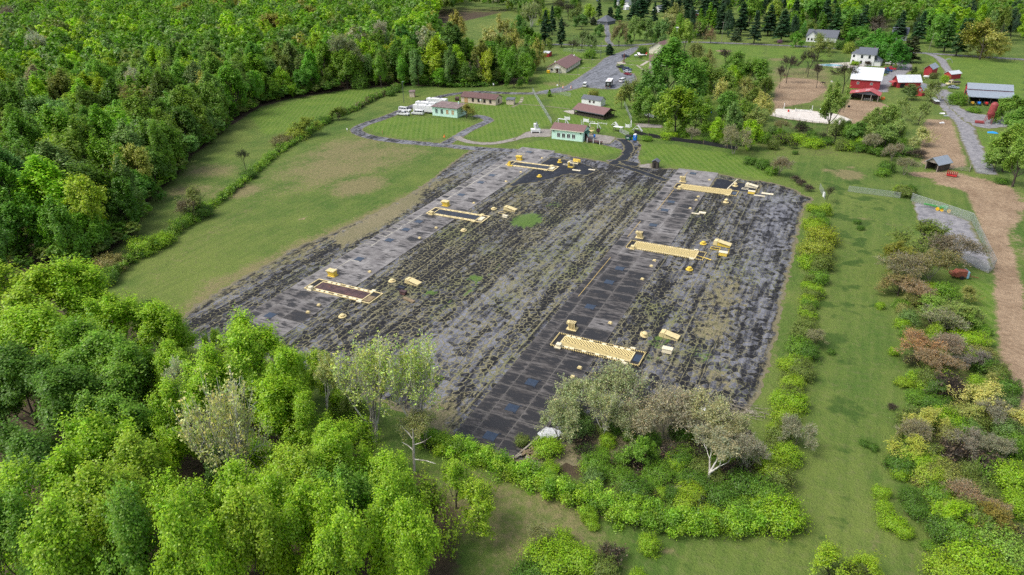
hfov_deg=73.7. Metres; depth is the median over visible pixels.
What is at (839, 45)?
bush
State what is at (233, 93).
woodland tree
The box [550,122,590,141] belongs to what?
mint building
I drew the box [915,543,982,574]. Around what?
bush
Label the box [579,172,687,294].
yellow line marking
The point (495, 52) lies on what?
woodland tree
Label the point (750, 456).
bush
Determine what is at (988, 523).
bare tree
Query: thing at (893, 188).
bush
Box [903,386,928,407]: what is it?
bush
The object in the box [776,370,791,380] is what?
bush
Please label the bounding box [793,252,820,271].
bush
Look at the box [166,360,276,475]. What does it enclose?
sycamore tree
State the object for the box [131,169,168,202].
woodland tree
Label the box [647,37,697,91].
leafy tree
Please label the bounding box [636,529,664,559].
bush
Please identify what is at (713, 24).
pine tree
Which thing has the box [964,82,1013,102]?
machine shed
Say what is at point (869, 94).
run in shed
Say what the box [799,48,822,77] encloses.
bare tree
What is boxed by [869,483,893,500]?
bush
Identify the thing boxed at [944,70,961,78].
coop
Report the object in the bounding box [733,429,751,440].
log stack
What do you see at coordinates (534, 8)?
sycamore tree
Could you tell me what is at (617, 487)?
bush
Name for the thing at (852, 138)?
bush
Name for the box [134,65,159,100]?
woodland tree
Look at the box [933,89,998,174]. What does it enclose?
gravel lane
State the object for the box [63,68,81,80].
woodland tree
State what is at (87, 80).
woodland tree
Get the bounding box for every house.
[597,15,614,24]
[617,0,631,5]
[806,29,839,42]
[892,27,909,40]
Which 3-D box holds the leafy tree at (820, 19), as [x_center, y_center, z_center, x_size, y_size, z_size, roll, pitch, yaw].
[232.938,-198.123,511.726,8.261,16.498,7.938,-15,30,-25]
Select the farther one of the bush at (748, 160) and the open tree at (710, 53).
the open tree at (710, 53)
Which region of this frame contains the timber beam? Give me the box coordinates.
[403,297,414,302]
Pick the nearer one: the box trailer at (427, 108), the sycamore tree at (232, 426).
the sycamore tree at (232, 426)
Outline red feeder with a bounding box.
[946,170,957,176]
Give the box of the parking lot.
[534,45,638,93]
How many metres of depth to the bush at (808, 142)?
246.92 m
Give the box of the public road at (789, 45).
[552,41,1023,59]
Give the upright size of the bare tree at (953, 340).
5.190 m
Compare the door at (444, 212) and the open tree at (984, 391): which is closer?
the open tree at (984, 391)
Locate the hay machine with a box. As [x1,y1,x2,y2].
[949,268,977,279]
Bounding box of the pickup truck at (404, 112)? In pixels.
[396,110,409,115]
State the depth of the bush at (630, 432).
104.86 m
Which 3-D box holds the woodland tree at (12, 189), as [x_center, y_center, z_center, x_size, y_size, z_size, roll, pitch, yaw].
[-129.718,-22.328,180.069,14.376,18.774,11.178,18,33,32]
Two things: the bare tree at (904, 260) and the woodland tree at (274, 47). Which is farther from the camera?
the woodland tree at (274, 47)
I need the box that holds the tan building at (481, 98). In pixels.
[460,91,502,105]
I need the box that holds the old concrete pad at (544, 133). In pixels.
[513,129,551,139]
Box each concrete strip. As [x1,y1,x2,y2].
[193,147,553,356]
[452,168,717,459]
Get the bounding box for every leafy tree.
[0,254,75,351]
[0,294,79,413]
[0,332,75,457]
[0,415,74,498]
[0,430,89,573]
[0,478,46,574]
[4,359,105,476]
[12,484,148,574]
[28,312,146,403]
[34,252,115,328]
[44,453,153,556]
[47,401,181,497]
[68,386,169,450]
[76,288,160,347]
[83,474,175,574]
[85,338,160,410]
[104,425,188,533]
[124,298,200,359]
[142,482,248,574]
[143,366,225,472]
[147,466,246,574]
[150,335,194,413]
[176,339,234,422]
[201,476,303,574]
[202,438,241,499]
[202,453,277,571]
[217,305,289,424]
[240,371,305,474]
[248,463,327,574]
[262,436,336,544]
[263,339,315,430]
[274,388,334,453]
[293,477,372,574]
[298,414,361,455]
[306,448,383,574]
[310,425,378,477]
[344,404,384,469]
[349,69,369,89]
[353,445,429,519]
[356,459,437,574]
[366,492,441,574]
[372,55,387,87]
[413,462,468,561]
[438,450,486,508]
[459,470,499,542]
[490,34,506,48]
[504,61,524,88]
[508,45,517,60]
[510,15,526,40]
[512,27,523,40]
[517,42,532,51]
[517,53,536,83]
[518,0,526,13]
[518,10,530,21]
[522,25,533,42]
[523,47,536,61]
[528,32,541,49]
[542,6,550,23]
[552,6,561,19]
[567,0,577,15]
[572,13,588,29]
[583,4,596,18]
[593,24,604,36]
[623,34,633,44]
[628,15,643,39]
[630,86,656,122]
[633,61,673,122]
[639,18,653,40]
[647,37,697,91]
[650,84,699,131]
[652,16,670,43]
[667,27,681,53]
[670,57,710,107]
[674,13,684,30]
[676,18,693,50]
[677,96,714,134]
[683,9,691,19]
[688,6,696,22]
[688,19,695,31]
[691,96,704,124]
[693,18,707,37]
[695,56,710,73]
[696,76,707,95]
[699,93,711,120]
[705,64,736,97]
[707,117,726,143]
[714,88,740,121]
[720,0,730,10]
[720,50,746,82]
[720,85,741,115]
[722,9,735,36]
[723,101,743,137]
[727,64,742,87]
[735,97,757,132]
[738,0,763,23]
[739,57,776,93]
[741,119,764,150]
[746,88,761,102]
[751,104,762,118]
[765,0,783,20]
[780,0,786,10]
[789,11,801,26]
[789,31,805,46]
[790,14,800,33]
[803,0,831,23]
[817,12,827,28]
[818,80,852,132]
[837,3,864,27]
[845,24,871,47]
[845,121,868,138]
[851,2,861,21]
[860,107,882,134]
[862,28,890,52]
[866,1,881,25]
[872,122,900,147]
[880,102,903,125]
[881,0,888,20]
[884,39,913,68]
[893,118,908,138]
[898,83,920,99]
[909,3,925,30]
[911,9,931,35]
[921,7,938,38]
[925,13,959,46]
[959,10,976,30]
[966,0,980,27]
[973,4,988,31]
[976,0,989,19]
[980,145,1009,171]
[985,123,1023,171]
[989,9,999,21]
[991,94,1023,122]
[993,8,1013,32]
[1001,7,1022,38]
[1001,106,1023,128]
[1001,137,1023,186]
[1011,0,1023,14]
[1017,14,1023,37]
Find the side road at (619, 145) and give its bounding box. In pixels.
[600,138,641,164]
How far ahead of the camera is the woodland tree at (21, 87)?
272.34 m
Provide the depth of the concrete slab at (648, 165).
231.43 m
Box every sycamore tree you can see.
[115,82,151,102]
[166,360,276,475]
[313,349,338,413]
[319,330,405,441]
[327,33,365,79]
[371,329,444,441]
[372,19,387,38]
[519,1,544,38]
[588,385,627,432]
[691,421,741,485]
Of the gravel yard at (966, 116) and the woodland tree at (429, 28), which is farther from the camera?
the woodland tree at (429, 28)
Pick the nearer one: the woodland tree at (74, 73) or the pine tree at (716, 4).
the woodland tree at (74, 73)
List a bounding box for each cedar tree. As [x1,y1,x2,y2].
[589,16,597,24]
[605,43,614,54]
[613,5,623,19]
[730,28,741,40]
[909,66,917,74]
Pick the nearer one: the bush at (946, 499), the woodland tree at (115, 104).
the bush at (946, 499)
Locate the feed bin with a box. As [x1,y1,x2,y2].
[975,102,998,123]
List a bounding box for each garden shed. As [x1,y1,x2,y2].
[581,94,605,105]
[623,5,629,9]
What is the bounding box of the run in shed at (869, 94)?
[849,88,881,101]
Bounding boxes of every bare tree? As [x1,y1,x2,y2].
[0,4,15,14]
[21,28,47,45]
[123,65,143,85]
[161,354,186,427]
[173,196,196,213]
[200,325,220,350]
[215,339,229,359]
[237,149,249,168]
[394,407,438,448]
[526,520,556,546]
[533,395,581,444]
[551,0,567,7]
[553,373,615,430]
[561,3,574,14]
[567,39,579,51]
[586,357,654,404]
[606,401,653,441]
[619,397,671,438]
[640,380,702,439]
[675,385,736,431]
[685,126,700,139]
[703,408,754,445]
[718,48,734,61]
[721,123,753,153]
[728,430,773,470]
[770,155,794,174]
[774,119,793,130]
[776,64,786,87]
[777,411,818,451]
[780,52,801,82]
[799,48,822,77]
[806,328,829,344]
[812,61,823,87]
[826,186,835,201]
[828,60,860,90]
[862,132,882,147]
[874,250,933,280]
[880,143,904,160]
[885,275,937,300]
[892,416,934,445]
[893,326,951,367]
[895,157,919,174]
[902,246,962,281]
[913,346,969,375]
[919,302,971,331]
[920,379,948,394]
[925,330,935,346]
[925,330,967,356]
[926,231,992,267]
[930,451,946,467]
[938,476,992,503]
[943,425,995,460]
[952,346,991,369]
[962,347,976,363]
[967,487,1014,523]
[968,393,1018,424]
[973,432,1018,458]
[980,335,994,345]
[980,515,997,532]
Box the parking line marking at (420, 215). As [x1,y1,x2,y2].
[337,164,502,267]
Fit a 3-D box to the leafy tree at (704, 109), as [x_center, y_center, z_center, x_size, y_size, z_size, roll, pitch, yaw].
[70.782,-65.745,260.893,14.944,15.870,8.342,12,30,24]
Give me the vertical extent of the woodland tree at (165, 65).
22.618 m
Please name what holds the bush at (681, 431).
on the ground at (332, 176)
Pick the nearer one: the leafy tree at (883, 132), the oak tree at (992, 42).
the leafy tree at (883, 132)
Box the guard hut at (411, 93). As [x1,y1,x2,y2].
[409,90,415,96]
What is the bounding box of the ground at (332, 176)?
[0,0,1023,574]
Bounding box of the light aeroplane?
[634,52,647,56]
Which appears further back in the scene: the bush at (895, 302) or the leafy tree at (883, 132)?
the leafy tree at (883, 132)
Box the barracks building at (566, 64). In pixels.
[547,54,581,72]
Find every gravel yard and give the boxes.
[911,201,993,272]
[937,90,1007,128]
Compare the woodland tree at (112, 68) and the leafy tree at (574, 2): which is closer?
the woodland tree at (112, 68)
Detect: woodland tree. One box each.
[0,67,15,86]
[0,77,32,112]
[0,92,12,111]
[0,103,36,148]
[0,110,7,137]
[0,111,42,154]
[0,146,28,227]
[0,160,28,239]
[0,188,53,262]
[0,224,19,279]
[1,141,28,165]
[2,166,29,225]
[4,76,30,109]
[4,154,68,234]
[7,69,23,80]
[9,62,26,77]
[9,134,36,160]
[19,93,51,128]
[21,111,39,150]
[23,64,45,82]
[24,75,50,99]
[25,58,48,71]
[27,138,85,211]
[28,66,70,95]
[28,124,46,151]
[30,68,61,103]
[30,103,80,139]
[36,193,92,263]
[37,132,63,145]
[39,97,78,125]
[41,66,71,100]
[46,114,110,171]
[53,130,107,183]
[55,53,77,70]
[59,92,79,109]
[60,172,110,234]
[61,154,118,216]
[62,100,91,118]
[62,211,111,257]
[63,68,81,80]
[66,73,82,88]
[67,70,104,89]
[67,78,102,101]
[69,68,80,77]
[70,61,82,73]
[73,82,103,110]
[75,105,95,159]
[79,56,102,73]
[79,59,101,75]
[83,103,116,152]
[85,63,118,77]
[85,128,131,184]
[90,77,103,100]
[91,57,116,85]
[96,57,120,71]
[98,76,128,108]
[101,107,134,148]
[103,105,133,126]
[105,176,140,223]
[107,99,122,111]
[107,142,152,200]
[109,117,150,175]
[110,153,147,218]
[114,63,131,83]
[116,75,138,91]
[118,85,155,124]
[120,58,137,64]
[126,59,138,71]
[127,117,156,146]
[131,110,186,171]
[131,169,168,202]
[134,56,153,72]
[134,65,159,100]
[142,145,170,180]
[143,44,158,69]
[144,45,158,72]
[147,119,178,181]
[148,69,172,104]
[149,106,188,153]
[150,98,167,114]
[155,44,170,66]
[155,64,177,90]
[159,88,174,113]
[159,118,189,156]
[160,39,177,61]
[160,56,177,72]
[163,84,198,122]
[164,71,186,88]
[164,103,205,148]
[169,61,189,84]
[170,2,191,14]
[171,108,209,143]
[174,44,191,61]
[174,89,216,141]
[178,133,199,153]
[179,55,199,68]
[182,60,203,86]
[183,83,204,105]
[186,52,206,62]
[194,70,205,84]
[196,104,222,134]
[197,40,224,60]
[197,70,224,105]
[198,57,205,67]
[199,81,230,119]
[200,51,222,75]
[208,0,239,4]
[213,60,250,106]
[220,82,236,117]
[225,44,241,62]
[227,64,260,99]
[229,52,250,93]
[229,60,249,74]
[229,88,247,108]
[239,52,269,77]
[243,41,256,59]
[243,42,265,59]
[246,70,264,105]
[251,72,278,101]
[255,12,286,27]
[258,56,277,89]
[263,48,278,65]
[265,40,286,57]
[267,50,294,84]
[271,65,296,99]
[280,40,300,75]
[285,41,298,72]
[290,69,310,94]
[292,54,319,84]
[293,42,311,79]
[301,50,319,92]
[304,5,315,18]
[306,32,321,58]
[312,34,342,69]
[314,39,330,76]
[321,65,339,89]
[330,49,364,87]
[339,34,358,58]
[339,45,357,76]
[353,37,376,68]
[361,52,375,84]
[367,28,389,51]
[371,48,393,83]
[375,44,391,80]
[383,43,397,78]
[386,38,408,74]
[393,24,419,47]
[396,50,408,84]
[399,41,430,78]
[401,34,409,45]
[403,37,417,67]
[408,48,425,85]
[421,35,447,73]
[422,39,433,72]
[423,31,435,66]
[424,23,440,51]
[429,68,452,86]
[438,21,465,73]
[441,46,461,85]
[447,44,468,75]
[448,9,466,39]
[452,42,471,75]
[457,37,475,64]
[458,62,476,81]
[471,39,495,74]
[475,40,498,70]
[479,46,493,82]
[480,14,523,43]
[489,41,508,77]
[497,47,517,74]
[513,47,530,79]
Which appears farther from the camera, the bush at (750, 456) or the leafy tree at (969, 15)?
the leafy tree at (969, 15)
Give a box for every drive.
[439,115,494,144]
[454,136,522,144]
[604,25,613,44]
[878,61,912,92]
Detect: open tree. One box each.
[100,193,129,223]
[173,183,204,218]
[254,325,270,367]
[269,333,293,361]
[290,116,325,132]
[303,343,334,390]
[313,362,342,398]
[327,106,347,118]
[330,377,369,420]
[460,103,479,117]
[503,35,518,48]
[532,0,548,12]
[536,13,549,32]
[543,37,553,49]
[567,7,582,26]
[572,29,590,49]
[573,2,581,15]
[585,32,600,49]
[610,20,628,46]
[614,76,654,111]
[614,87,626,107]
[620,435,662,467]
[640,66,653,80]
[686,40,706,58]
[692,21,709,35]
[697,47,716,67]
[702,27,716,42]
[712,77,728,101]
[734,74,756,98]
[743,105,769,130]
[753,89,775,115]
[757,75,773,94]
[772,128,786,134]
[805,19,816,32]
[808,38,833,61]
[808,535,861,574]
[811,31,836,51]
[826,115,845,139]
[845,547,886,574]
[869,14,891,33]
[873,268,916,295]
[878,239,918,274]
[883,432,929,461]
[885,219,954,255]
[894,424,914,441]
[896,95,911,117]
[902,405,958,432]
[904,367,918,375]
[906,136,921,147]
[907,101,933,124]
[916,126,940,143]
[917,291,947,324]
[919,296,988,324]
[921,79,944,100]
[928,499,979,528]
[942,397,989,421]
[946,377,1006,419]
[959,416,987,436]
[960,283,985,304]
[962,310,985,329]
[973,500,1019,541]
[986,370,1007,383]
[988,403,1023,425]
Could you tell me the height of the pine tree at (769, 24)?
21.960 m
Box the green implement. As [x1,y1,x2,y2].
[924,203,950,212]
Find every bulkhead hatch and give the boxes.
[404,277,421,286]
[503,205,516,211]
[659,329,680,340]
[712,239,731,247]
[745,182,757,188]
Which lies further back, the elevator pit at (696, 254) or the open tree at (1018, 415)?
the elevator pit at (696, 254)
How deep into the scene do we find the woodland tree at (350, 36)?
371.20 m
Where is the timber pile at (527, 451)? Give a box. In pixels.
[512,435,539,463]
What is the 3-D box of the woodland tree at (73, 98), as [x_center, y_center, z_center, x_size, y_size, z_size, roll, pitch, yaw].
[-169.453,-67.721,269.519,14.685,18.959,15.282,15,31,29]
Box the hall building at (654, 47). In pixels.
[648,39,668,53]
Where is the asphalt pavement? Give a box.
[182,150,813,466]
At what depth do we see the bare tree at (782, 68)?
337.81 m
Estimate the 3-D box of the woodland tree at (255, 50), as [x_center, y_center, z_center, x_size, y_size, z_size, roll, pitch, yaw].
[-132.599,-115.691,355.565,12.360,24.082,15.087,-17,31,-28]
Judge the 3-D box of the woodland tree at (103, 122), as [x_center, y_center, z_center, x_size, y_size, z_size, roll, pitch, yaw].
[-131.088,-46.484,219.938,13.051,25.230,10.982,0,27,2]
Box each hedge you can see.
[98,201,212,285]
[202,114,335,208]
[334,82,403,116]
[408,80,499,87]
[410,426,795,542]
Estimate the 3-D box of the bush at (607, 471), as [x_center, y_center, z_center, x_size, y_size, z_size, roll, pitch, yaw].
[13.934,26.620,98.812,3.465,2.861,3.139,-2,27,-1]
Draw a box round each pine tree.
[540,10,552,45]
[549,5,556,34]
[556,17,566,46]
[595,0,602,18]
[625,4,639,20]
[635,0,652,18]
[650,1,657,23]
[658,0,670,12]
[681,0,696,12]
[696,0,709,16]
[704,2,713,25]
[709,8,716,28]
[712,0,719,16]
[713,3,726,33]
[725,0,733,13]
[730,2,750,34]
[746,10,761,42]
[760,4,776,35]
[772,9,791,39]
[789,0,800,19]
[799,9,805,31]
[816,0,833,23]
[819,15,826,29]
[827,7,842,34]
[839,14,851,39]
[856,4,869,28]
[871,9,882,33]
[892,10,907,39]
[903,40,911,61]
[906,36,922,62]
[909,11,927,39]
[935,12,956,51]
[951,18,967,55]
[953,9,958,31]
[956,7,970,33]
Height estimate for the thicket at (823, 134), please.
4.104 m
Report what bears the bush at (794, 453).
on the ground at (332, 176)
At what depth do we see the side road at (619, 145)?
253.24 m
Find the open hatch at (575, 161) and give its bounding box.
[567,158,580,163]
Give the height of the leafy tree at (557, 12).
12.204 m
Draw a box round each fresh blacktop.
[503,157,598,188]
[607,138,634,164]
[613,146,668,181]
[618,160,639,166]
[710,178,761,192]
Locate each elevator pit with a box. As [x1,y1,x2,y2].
[304,279,382,303]
[426,207,490,222]
[505,161,558,170]
[550,332,645,365]
[625,240,711,260]
[673,183,738,195]
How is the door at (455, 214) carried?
in the elevator pit at (467, 216)
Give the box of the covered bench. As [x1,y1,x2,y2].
[613,126,623,132]
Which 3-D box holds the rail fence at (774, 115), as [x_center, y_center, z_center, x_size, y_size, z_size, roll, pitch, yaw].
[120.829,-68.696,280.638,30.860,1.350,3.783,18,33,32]
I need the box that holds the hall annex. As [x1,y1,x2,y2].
[649,54,657,65]
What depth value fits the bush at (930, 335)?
126.35 m
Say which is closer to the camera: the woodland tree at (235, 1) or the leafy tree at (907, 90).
the leafy tree at (907, 90)
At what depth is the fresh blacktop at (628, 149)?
245.69 m
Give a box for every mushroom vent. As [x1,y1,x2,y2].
[338,313,346,318]
[640,331,647,337]
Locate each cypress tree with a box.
[607,7,614,17]
[850,14,858,30]
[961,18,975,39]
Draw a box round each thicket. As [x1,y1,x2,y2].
[571,430,597,448]
[571,441,598,459]
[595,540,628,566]
[609,441,645,475]
[620,444,645,467]
[648,486,667,500]
[654,441,684,468]
[664,425,678,437]
[672,438,699,456]
[690,490,708,505]
[694,443,714,457]
[716,458,750,481]
[736,460,748,470]
[774,133,790,144]
[787,141,798,147]
[792,125,809,130]
[794,120,808,131]
[796,178,808,185]
[803,127,812,132]
[803,184,814,191]
[816,131,826,137]
[888,402,898,409]
[903,352,920,369]
[906,148,929,158]
[923,369,975,399]
[927,433,979,464]
[937,369,963,382]
[960,449,1016,480]
[967,398,985,414]
[1004,522,1023,539]
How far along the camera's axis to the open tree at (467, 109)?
293.85 m
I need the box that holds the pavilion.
[572,103,615,119]
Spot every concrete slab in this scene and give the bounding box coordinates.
[563,110,575,113]
[635,123,662,127]
[638,163,651,167]
[830,62,864,67]
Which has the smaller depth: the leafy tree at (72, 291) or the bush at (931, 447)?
the bush at (931, 447)
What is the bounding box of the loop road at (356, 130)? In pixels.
[350,88,577,158]
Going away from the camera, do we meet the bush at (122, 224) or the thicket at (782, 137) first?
the bush at (122, 224)
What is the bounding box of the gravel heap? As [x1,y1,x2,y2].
[538,427,562,437]
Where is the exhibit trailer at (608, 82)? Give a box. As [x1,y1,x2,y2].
[605,78,612,87]
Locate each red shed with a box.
[544,51,551,56]
[915,84,926,95]
[923,62,938,75]
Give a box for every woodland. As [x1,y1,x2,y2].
[0,0,463,143]
[469,0,1023,21]
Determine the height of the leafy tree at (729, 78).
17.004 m
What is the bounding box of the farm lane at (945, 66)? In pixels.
[921,54,954,86]
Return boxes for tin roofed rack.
[931,98,940,104]
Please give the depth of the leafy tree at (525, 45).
397.48 m
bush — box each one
[87,251,130,272]
[100,267,120,287]
[107,219,133,233]
[121,235,162,256]
[138,297,158,311]
[147,230,175,252]
[191,204,216,219]
[235,167,258,178]
[268,132,295,145]
[283,125,309,141]
[315,115,330,123]
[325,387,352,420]
[386,89,396,96]
[390,86,401,92]
[506,554,560,574]
[513,431,529,447]
[516,534,574,574]
[528,431,565,459]
[539,457,560,476]
[541,523,578,555]
[556,405,597,444]
[559,540,600,574]
[576,448,616,477]
[576,456,609,472]
[579,462,604,489]
[579,505,599,524]
[582,49,596,57]
[585,518,600,531]
[587,89,598,95]
[589,547,622,574]
[590,442,611,460]
[595,420,612,438]
[599,431,618,450]
[602,461,615,482]
[603,417,626,436]
[606,464,636,486]
[610,450,629,466]
[614,471,653,505]
[614,479,624,493]
[621,426,638,443]
[629,566,647,574]
[636,46,647,55]
[636,425,664,442]
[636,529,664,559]
[638,470,666,491]
[639,455,679,485]
[641,134,652,141]
[646,434,661,450]
[653,485,666,503]
[659,130,677,140]
[660,450,689,472]
[661,481,679,504]
[665,443,697,462]
[666,422,693,441]
[667,448,696,470]
[671,469,687,484]
[672,488,701,510]
[674,477,708,506]
[675,129,689,137]
[677,464,710,488]
[682,424,699,441]
[682,455,720,483]
[696,501,722,531]
[699,136,720,142]
[701,478,742,510]
[705,465,729,482]
[707,451,726,469]
[719,465,772,501]
[719,492,752,514]
[723,455,738,469]
[731,438,760,464]
[733,134,744,146]
[737,491,751,501]
[738,456,751,466]
[741,155,757,164]
[743,470,787,499]
[747,494,772,535]
[751,483,793,504]
[752,158,771,169]
[753,490,814,541]
[754,455,791,487]
[755,444,794,474]
[756,130,771,143]
[761,418,799,445]
[763,459,801,494]
[764,166,778,175]
[764,419,780,438]
[765,125,777,134]
[767,138,779,149]
[767,388,792,405]
[767,402,801,425]
[767,437,790,453]
[771,438,807,469]
[773,133,792,142]
[774,382,806,398]
[775,356,793,371]
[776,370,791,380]
[778,371,808,393]
[780,388,811,417]
[783,333,813,355]
[786,351,807,366]
[788,320,824,343]
[788,360,818,383]
[790,132,807,143]
[790,354,811,367]
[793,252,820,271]
[794,235,836,257]
[795,216,826,231]
[795,340,824,364]
[796,293,818,307]
[797,303,815,316]
[797,303,818,319]
[797,314,818,329]
[798,285,821,299]
[799,19,813,36]
[799,137,829,149]
[800,280,811,289]
[801,296,818,308]
[802,271,815,283]
[804,203,819,212]
[804,222,843,246]
[804,252,837,272]
[805,130,818,136]
[806,268,831,286]
[807,283,826,299]
[808,208,826,217]
[809,134,818,139]
[810,260,824,271]
[817,215,830,225]
[819,136,835,144]
[819,202,833,216]
[819,560,870,574]
[825,348,835,355]
[832,139,856,150]
[833,138,849,151]
[834,39,844,49]
[840,122,853,136]
[841,40,855,53]
[846,135,858,140]
[849,60,861,64]
[849,140,871,152]
[852,219,861,224]
[855,137,873,145]
[856,225,865,230]
[858,439,869,447]
[864,144,892,155]
[866,441,881,452]
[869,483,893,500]
[871,507,910,538]
[873,167,892,177]
[873,498,895,513]
[874,159,898,173]
[874,301,886,309]
[876,449,916,480]
[880,137,893,146]
[886,346,899,355]
[887,144,907,156]
[887,405,933,430]
[888,457,918,481]
[888,467,911,482]
[891,184,906,194]
[891,297,913,308]
[891,317,911,328]
[892,375,915,388]
[893,183,915,197]
[893,484,924,505]
[893,524,916,539]
[894,445,937,472]
[895,301,915,314]
[895,307,924,327]
[896,136,908,145]
[898,325,912,336]
[899,291,922,305]
[899,324,926,336]
[901,427,934,444]
[901,496,933,524]
[902,144,913,155]
[903,369,918,388]
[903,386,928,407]
[906,432,947,458]
[906,457,948,487]
[908,184,918,194]
[909,464,935,491]
[910,71,923,79]
[913,376,943,394]
[915,365,942,388]
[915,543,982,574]
[916,387,955,408]
[917,476,958,503]
[918,538,939,551]
[921,362,949,376]
[923,485,965,506]
[923,509,957,548]
[924,321,945,335]
[924,453,968,496]
[925,279,945,294]
[929,72,938,78]
[929,401,959,414]
[929,403,964,431]
[930,280,964,302]
[931,347,952,369]
[931,510,992,547]
[932,423,965,450]
[938,526,1015,574]
[940,75,950,83]
[943,92,968,106]
[943,326,994,348]
[944,316,968,328]
[946,413,985,438]
[947,491,1003,533]
[955,458,982,479]
[963,372,987,387]
[963,453,1016,486]
[963,475,1005,502]
[965,106,981,112]
[966,350,999,373]
[966,414,993,432]
[968,321,996,336]
[969,343,1004,364]
[973,518,1023,574]
[976,554,1022,574]
[983,362,1013,380]
[986,495,1015,531]
[988,373,1023,397]
[988,456,1023,492]
[989,411,1023,441]
[991,430,1023,458]
[992,177,1010,184]
[996,390,1022,409]
[999,430,1023,462]
[999,485,1023,522]
[999,535,1023,574]
[1008,497,1023,521]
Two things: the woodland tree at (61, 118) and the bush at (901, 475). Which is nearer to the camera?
the bush at (901, 475)
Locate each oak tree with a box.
[507,28,523,50]
[529,38,546,70]
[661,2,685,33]
[866,31,903,61]
[957,17,1012,59]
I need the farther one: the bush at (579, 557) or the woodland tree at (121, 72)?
the woodland tree at (121, 72)
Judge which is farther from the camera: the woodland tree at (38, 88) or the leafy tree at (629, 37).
the leafy tree at (629, 37)
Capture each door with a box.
[314,282,337,290]
[330,286,350,294]
[344,289,355,295]
[349,290,363,297]
[356,292,369,298]
[435,209,452,214]
[449,212,460,216]
[457,213,467,217]
[512,162,526,165]
[561,341,631,359]
[563,337,633,355]
[635,242,696,254]
[635,245,695,257]
[681,184,730,191]
[681,186,729,193]
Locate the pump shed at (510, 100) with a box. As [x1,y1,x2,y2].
[506,97,515,104]
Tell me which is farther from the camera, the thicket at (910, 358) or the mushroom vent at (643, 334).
the mushroom vent at (643, 334)
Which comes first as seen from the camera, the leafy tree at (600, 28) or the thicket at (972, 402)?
the thicket at (972, 402)
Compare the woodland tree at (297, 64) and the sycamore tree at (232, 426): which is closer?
the sycamore tree at (232, 426)
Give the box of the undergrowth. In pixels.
[0,60,518,275]
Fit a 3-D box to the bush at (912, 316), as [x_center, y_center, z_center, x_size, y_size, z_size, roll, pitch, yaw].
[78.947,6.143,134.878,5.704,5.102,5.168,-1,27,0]
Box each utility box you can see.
[399,289,406,294]
[662,345,672,353]
[719,250,728,256]
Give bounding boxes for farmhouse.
[850,47,882,65]
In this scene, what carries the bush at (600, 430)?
on the ground at (332, 176)
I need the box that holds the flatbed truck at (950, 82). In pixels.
[945,80,960,85]
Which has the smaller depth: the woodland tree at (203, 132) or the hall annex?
the woodland tree at (203, 132)
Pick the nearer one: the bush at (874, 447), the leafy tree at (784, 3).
the bush at (874, 447)
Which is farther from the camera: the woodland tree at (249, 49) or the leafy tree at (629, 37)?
the leafy tree at (629, 37)
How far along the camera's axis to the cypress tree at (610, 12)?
612.17 m
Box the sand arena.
[771,108,851,123]
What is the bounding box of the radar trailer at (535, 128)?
[531,121,539,132]
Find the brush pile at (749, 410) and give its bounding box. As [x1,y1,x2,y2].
[708,398,774,422]
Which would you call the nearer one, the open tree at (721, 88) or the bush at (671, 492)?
the bush at (671, 492)
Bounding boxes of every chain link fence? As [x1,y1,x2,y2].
[532,87,551,123]
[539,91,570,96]
[563,44,633,52]
[848,186,900,197]
[911,193,996,272]
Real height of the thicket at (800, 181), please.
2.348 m
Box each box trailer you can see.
[413,103,431,113]
[415,100,436,104]
[426,97,447,102]
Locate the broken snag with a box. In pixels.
[402,427,435,472]
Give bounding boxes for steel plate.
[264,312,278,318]
[354,257,365,261]
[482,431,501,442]
[504,403,521,413]
[524,378,541,387]
[584,304,597,310]
[604,279,615,284]
[615,266,626,270]
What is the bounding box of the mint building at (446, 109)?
[430,101,467,117]
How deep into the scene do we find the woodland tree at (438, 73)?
354.95 m
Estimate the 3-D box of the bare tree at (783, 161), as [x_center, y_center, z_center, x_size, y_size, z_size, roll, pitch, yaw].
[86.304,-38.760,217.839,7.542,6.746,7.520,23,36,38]
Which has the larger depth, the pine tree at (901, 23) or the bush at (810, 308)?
the pine tree at (901, 23)
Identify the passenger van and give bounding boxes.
[398,106,410,111]
[411,109,424,114]
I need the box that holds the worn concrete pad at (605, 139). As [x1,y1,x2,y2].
[586,133,615,143]
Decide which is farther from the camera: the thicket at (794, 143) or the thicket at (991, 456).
the thicket at (794, 143)
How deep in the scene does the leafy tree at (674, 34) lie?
419.04 m
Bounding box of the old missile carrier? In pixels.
[586,136,602,143]
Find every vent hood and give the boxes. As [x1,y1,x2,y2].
[325,268,337,277]
[440,200,449,206]
[515,155,522,160]
[566,320,578,331]
[635,231,643,238]
[679,176,686,182]
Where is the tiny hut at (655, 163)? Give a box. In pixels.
[651,158,660,168]
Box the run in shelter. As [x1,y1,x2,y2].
[924,155,952,171]
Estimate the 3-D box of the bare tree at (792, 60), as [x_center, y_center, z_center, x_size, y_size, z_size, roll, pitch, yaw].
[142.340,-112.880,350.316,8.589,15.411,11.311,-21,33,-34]
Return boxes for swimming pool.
[820,64,842,66]
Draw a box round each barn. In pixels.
[849,66,884,89]
[889,75,922,87]
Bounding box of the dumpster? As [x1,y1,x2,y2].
[625,134,631,139]
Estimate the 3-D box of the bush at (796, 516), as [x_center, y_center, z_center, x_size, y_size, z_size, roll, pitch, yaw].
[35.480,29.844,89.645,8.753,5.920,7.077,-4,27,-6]
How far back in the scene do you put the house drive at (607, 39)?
529.89 m
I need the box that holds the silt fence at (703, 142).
[634,129,737,149]
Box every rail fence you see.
[723,42,836,48]
[769,114,826,124]
[778,105,843,110]
[935,163,971,171]
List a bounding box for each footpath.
[511,97,523,106]
[520,104,567,108]

